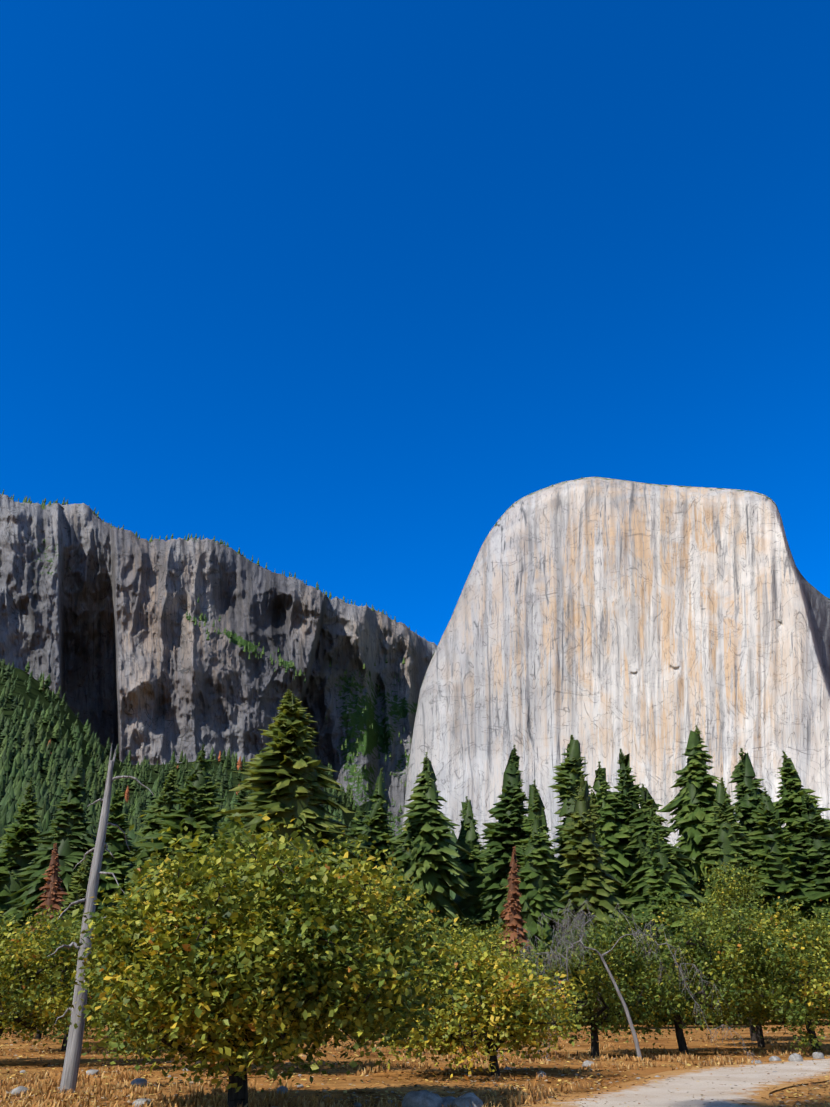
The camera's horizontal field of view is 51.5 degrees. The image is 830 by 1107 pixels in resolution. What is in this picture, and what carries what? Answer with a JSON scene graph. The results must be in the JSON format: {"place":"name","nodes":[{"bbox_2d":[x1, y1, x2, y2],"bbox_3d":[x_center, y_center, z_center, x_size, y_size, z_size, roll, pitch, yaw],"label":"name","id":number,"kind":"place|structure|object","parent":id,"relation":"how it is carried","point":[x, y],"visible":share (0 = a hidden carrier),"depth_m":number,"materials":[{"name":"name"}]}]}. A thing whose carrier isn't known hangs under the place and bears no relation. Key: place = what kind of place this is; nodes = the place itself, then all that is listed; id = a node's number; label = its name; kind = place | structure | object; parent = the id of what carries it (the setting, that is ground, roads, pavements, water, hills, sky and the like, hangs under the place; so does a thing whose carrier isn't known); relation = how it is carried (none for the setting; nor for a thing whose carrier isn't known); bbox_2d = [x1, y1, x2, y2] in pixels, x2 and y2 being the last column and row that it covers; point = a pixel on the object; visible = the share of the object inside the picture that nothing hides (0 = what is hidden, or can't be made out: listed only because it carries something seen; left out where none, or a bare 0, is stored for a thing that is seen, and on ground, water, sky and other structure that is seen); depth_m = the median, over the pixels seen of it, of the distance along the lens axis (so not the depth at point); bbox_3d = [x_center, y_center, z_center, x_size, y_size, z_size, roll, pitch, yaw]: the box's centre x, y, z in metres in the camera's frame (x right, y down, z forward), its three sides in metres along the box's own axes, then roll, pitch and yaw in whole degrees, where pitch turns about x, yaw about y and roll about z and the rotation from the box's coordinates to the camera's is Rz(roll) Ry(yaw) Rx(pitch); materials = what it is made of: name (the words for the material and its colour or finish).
{"place":"outdoors","nodes":[
{"label":"outdoors","id":0,"kind":"place"},
{"bbox_2d":[0,494,436,836],"bbox_3d":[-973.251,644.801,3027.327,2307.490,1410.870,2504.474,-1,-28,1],"label":"cliffs","id":1,"kind":"structure","parent":0,"point":[102,631],"depth_m":2387.37,"materials":[{"name":"stone"}]},
{"bbox_2d":[2,477,748,835],"bbox_3d":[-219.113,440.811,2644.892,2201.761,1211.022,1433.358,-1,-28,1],"label":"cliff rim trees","id":2,"kind":"object","parent":1,"relation":"on","point":[202,615],"visible":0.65,"depth_m":2521.97,"materials":[{"name":"green plant"}]},
{"bbox_2d":[0,664,826,1018],"bbox_3d":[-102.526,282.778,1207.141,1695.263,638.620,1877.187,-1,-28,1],"label":"talus slope","id":3,"kind":"structure","parent":0,"point":[22,676],"depth_m":1614.09,"materials":[{"name":"green plant"}]},
{"bbox_2d":[0,659,559,899],"bbox_3d":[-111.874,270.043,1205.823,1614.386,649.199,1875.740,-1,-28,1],"label":"talus forest conifers","id":4,"kind":"object","parent":3,"relation":"on","point":[21,771],"visible":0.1,"depth_m":1255.31,"materials":[{"name":"green plant"}]},
{"bbox_2d":[0,1019,829,1106],"bbox_3d":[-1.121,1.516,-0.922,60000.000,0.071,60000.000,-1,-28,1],"label":"valley floor","id":5,"kind":"structure","parent":0,"point":[340,1083],"depth_m":29.84,"materials":[{"name":"brown soil"}]},
{"bbox_2d":[6,924,105,1039],"bbox_3d":[-26.758,31.990,64.531,12.320,8.149,12.428,22,-35,-36],"label":"tree","id":6,"kind":"object","parent":5,"relation":"on","point":[39,1035],"depth_m":63.11,"materials":[{"name":"green plant"}]},
{"bbox_2d":[0,904,112,1050],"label":"tree","id":7,"kind":"object","parent":5,"relation":"on","point":[64,1043],"depth_m":43.59,"materials":[{"name":"green plant"}]},
{"bbox_2d":[0,899,146,1051],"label":"tree","id":8,"kind":"object","parent":5,"relation":"on","point":[22,967],"visible":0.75,"depth_m":31.96,"materials":[{"name":"green plant"}]},
{"bbox_2d":[33,1012,138,1042],"bbox_3d":[-17.818,26.848,53.761,14.415,7.162,11.176,-1,-28,1],"label":"tree","id":9,"kind":"object","parent":5,"relation":"on","point":[57,1031],"depth_m":53.38,"materials":[{"name":"green plant"}]},
{"bbox_2d":[47,745,153,1092],"bbox_3d":[-8.542,9.464,23.220,2.125,9.031,1.612,10,-30,-19],"label":"dead snag","id":10,"kind":"object","parent":5,"relation":"on","point":[69,1077],"visible":0.71,"depth_m":22.83,"materials":[{"name":"grey wood"}]},
{"bbox_2d":[90,991,300,1071],"bbox_3d":[-6.116,14.564,29.913,9.437,6.253,7.610,-24,-36,37],"label":"shrub","id":11,"kind":"object","parent":5,"relation":"on","point":[109,1043],"visible":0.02,"depth_m":29.19,"materials":[{"name":"green plant"}]},
{"bbox_2d":[47,801,486,1106],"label":"tree","id":12,"kind":"object","parent":5,"relation":"on","point":[237,964],"visible":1,"depth_m":16.26,"materials":[{"name":"green plant"}]},
{"bbox_2d":[0,1052,824,1106],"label":"rocks","id":13,"kind":"object","parent":5,"relation":"on","point":[423,1098],"visible":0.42,"depth_m":17.29,"materials":[{"name":"grey stone"}]},
{"bbox_2d":[332,901,495,1045],"bbox_3d":[-1.002,25.292,52.105,12.869,8.104,11.186,-1,-28,1],"label":"tree","id":14,"kind":"object","parent":5,"relation":"on","point":[429,934],"depth_m":52.05,"materials":[{"name":"green plant"}]},
{"bbox_2d":[0,689,829,1029],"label":"valley conifers","id":15,"kind":"object","parent":5,"relation":"on","point":[616,851],"depth_m":139.41,"materials":[{"name":"green plant"}]},
{"bbox_2d":[0,1030,829,1106],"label":"dry grass tufts","id":16,"kind":"object","parent":5,"relation":"on","point":[222,1100],"visible":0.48,"depth_m":22.64,"materials":[{"name":"beige plant"}]},
{"bbox_2d":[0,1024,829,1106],"bbox_3d":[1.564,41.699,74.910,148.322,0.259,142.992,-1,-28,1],"label":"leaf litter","id":17,"kind":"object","parent":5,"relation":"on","point":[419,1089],"visible":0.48,"depth_m":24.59,"materials":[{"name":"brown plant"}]},
{"bbox_2d":[369,923,587,1081],"bbox_3d":[1.619,14.188,27.267,7.469,4.428,7.596,-1,-28,1],"label":"tree","id":18,"kind":"object","parent":5,"relation":"on","point":[517,996],"visible":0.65,"depth_m":26.12,"materials":[{"name":"green plant"}]},
{"bbox_2d":[438,910,554,1017],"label":"tree","id":19,"kind":"object","parent":5,"relation":"on","point":[487,939],"visible":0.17,"depth_m":71.97,"materials":[{"name":"green plant"}]},
{"bbox_2d":[506,911,702,1056],"bbox_3d":[7.675,19.544,38.912,11.162,6.138,8.077,18,-33,-30],"label":"tree","id":20,"kind":"object","parent":5,"relation":"on","point":[595,1021],"visible":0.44,"depth_m":37.81,"materials":[{"name":"green plant"}]},
{"bbox_2d":[475,899,763,1062],"bbox_3d":[7.519,17.610,35.101,11.423,6.692,4.198,-1,-28,1],"label":"bare leaning tree","id":21,"kind":"object","parent":5,"relation":"on","point":[633,1032],"visible":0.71,"depth_m":35.61,"materials":[{"name":"grey wood"}]},
{"bbox_2d":[568,881,829,1055],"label":"tree","id":22,"kind":"object","parent":5,"relation":"on","point":[706,950],"visible":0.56,"depth_m":40.27,"materials":[{"name":"green plant"}]},
{"bbox_2d":[683,854,784,1040],"bbox_3d":[22.754,27.667,60.940,8.811,12.202,9.911,-1,-28,1],"label":"tree","id":23,"kind":"object","parent":5,"relation":"on","point":[736,887],"visible":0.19,"depth_m":62.18,"materials":[{"name":"green plant"}]},
{"bbox_2d":[675,903,829,1047],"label":"tree","id":24,"kind":"object","parent":5,"relation":"on","point":[760,1040],"visible":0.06,"depth_m":49.23,"materials":[{"name":"green plant"}]},
{"bbox_2d":[699,891,829,1051],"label":"tree","id":25,"kind":"object","parent":5,"relation":"on","point":[813,933],"visible":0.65,"depth_m":41.44,"materials":[{"name":"green plant"}]},
{"bbox_2d":[777,899,829,1034],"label":"tree","id":26,"kind":"object","parent":5,"relation":"on","point":[822,919],"visible":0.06,"depth_m":60.13,"materials":[{"name":"green plant"}]},
{"bbox_2d":[0,0,829,645],"label":"sky","id":27,"kind":"structure","parent":0,"point":[323,291],"materials":[{"name":"blue"}]},
{"bbox_2d":[402,477,829,856],"bbox_3d":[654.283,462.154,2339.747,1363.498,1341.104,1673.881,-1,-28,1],"label":"granite monolith","id":28,"kind":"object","parent":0,"point":[648,627],"visible":0.52,"depth_m":1763.11,"materials":[{"name":"stone"}]},
{"bbox_2d":[517,1057,829,1106],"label":"dirt path","id":29,"kind":"structure","parent":0,"point":[640,1091],"depth_m":22.03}
]}

